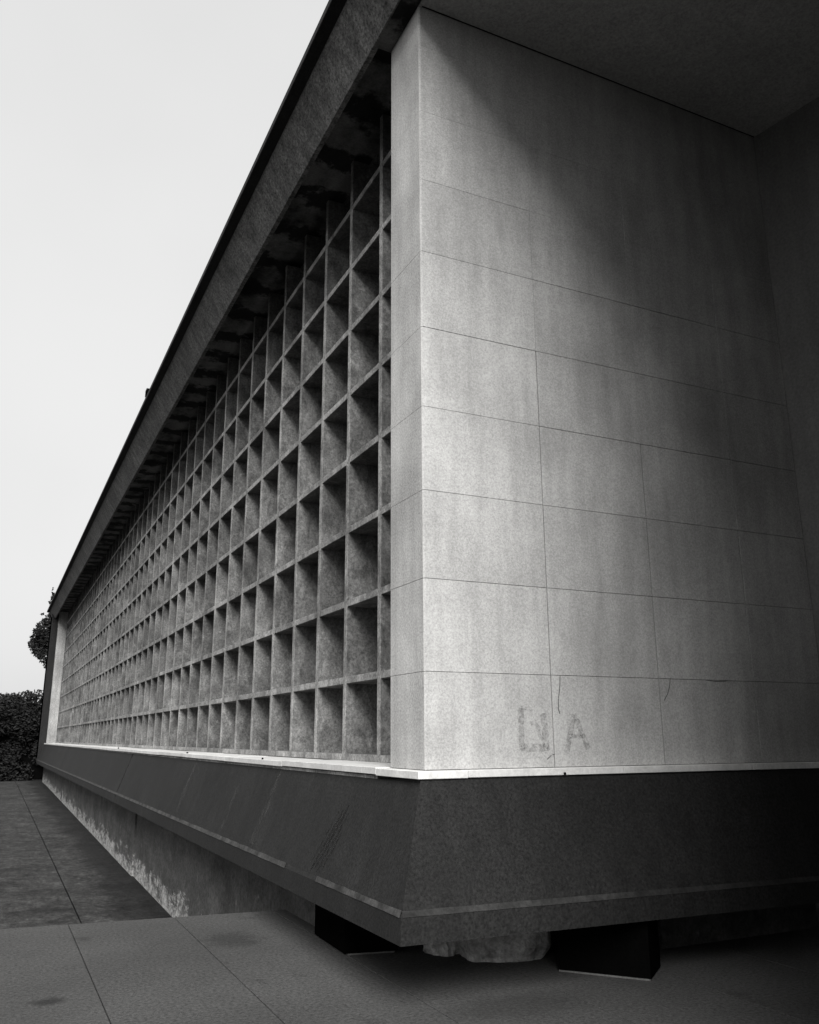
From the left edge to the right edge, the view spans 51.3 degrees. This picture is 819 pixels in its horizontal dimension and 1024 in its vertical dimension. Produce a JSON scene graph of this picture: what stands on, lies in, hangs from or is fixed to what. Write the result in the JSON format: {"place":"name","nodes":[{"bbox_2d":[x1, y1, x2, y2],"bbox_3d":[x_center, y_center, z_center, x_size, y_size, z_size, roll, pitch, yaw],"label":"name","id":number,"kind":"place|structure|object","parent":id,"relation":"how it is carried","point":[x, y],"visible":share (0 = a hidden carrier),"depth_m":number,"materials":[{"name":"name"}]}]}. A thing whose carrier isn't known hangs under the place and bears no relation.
{"place":"outdoors","nodes":[
{"label":"outdoors","id":0,"kind":"place"},
{"bbox_2d":[0,780,81,928],"bbox_3d":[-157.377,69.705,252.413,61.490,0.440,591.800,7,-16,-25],"label":"court ground","id":1,"kind":"structure","parent":0,"point":[33,892],"depth_m":16.12,"materials":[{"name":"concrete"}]},
{"bbox_2d":[0,689,43,785],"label":"hedge","id":2,"kind":"object","parent":1,"relation":"on","point":[20,714],"visible":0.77,"depth_m":45.10,"materials":[{"name":"black plant"}]},
{"bbox_2d":[28,587,54,668],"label":"broadleaf tree","id":3,"kind":"object","parent":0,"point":[38,644],"visible":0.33,"depth_m":52.86,"materials":[{"name":"black plant"}]},
{"bbox_2d":[15,780,170,923],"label":"court ground strip","id":4,"kind":"object","parent":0,"point":[100,883],"visible":0.25,"depth_m":16.91,"materials":[{"name":"concrete"}]},
{"bbox_2d":[0,0,328,701],"label":"sky","id":5,"kind":"structure","parent":0,"point":[132,132],"materials":[{"name":"white"}]},
{"bbox_2d":[0,903,818,1023],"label":"pavement","id":6,"kind":"structure","parent":0,"point":[275,967],"depth_m":5.76,"materials":[{"name":"concrete"}]},
{"bbox_2d":[315,904,397,954],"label":"support block","id":7,"kind":"structure","parent":6,"relation":"on","point":[343,935],"depth_m":6.55,"materials":[{"name":"black metal"}]},
{"bbox_2d":[423,931,551,962],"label":"rubble pier","id":8,"kind":"structure","parent":6,"relation":"on","point":[521,947],"depth_m":6.28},
{"bbox_2d":[557,920,660,980],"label":"support block","id":9,"kind":"structure","parent":6,"relation":"on","point":[628,950],"depth_m":5.91,"materials":[{"name":"black metal"}]},
{"bbox_2d":[35,0,818,948],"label":"concrete building","id":10,"kind":"structure","parent":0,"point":[453,518],"depth_m":7.61,"materials":[{"name":"concrete"}]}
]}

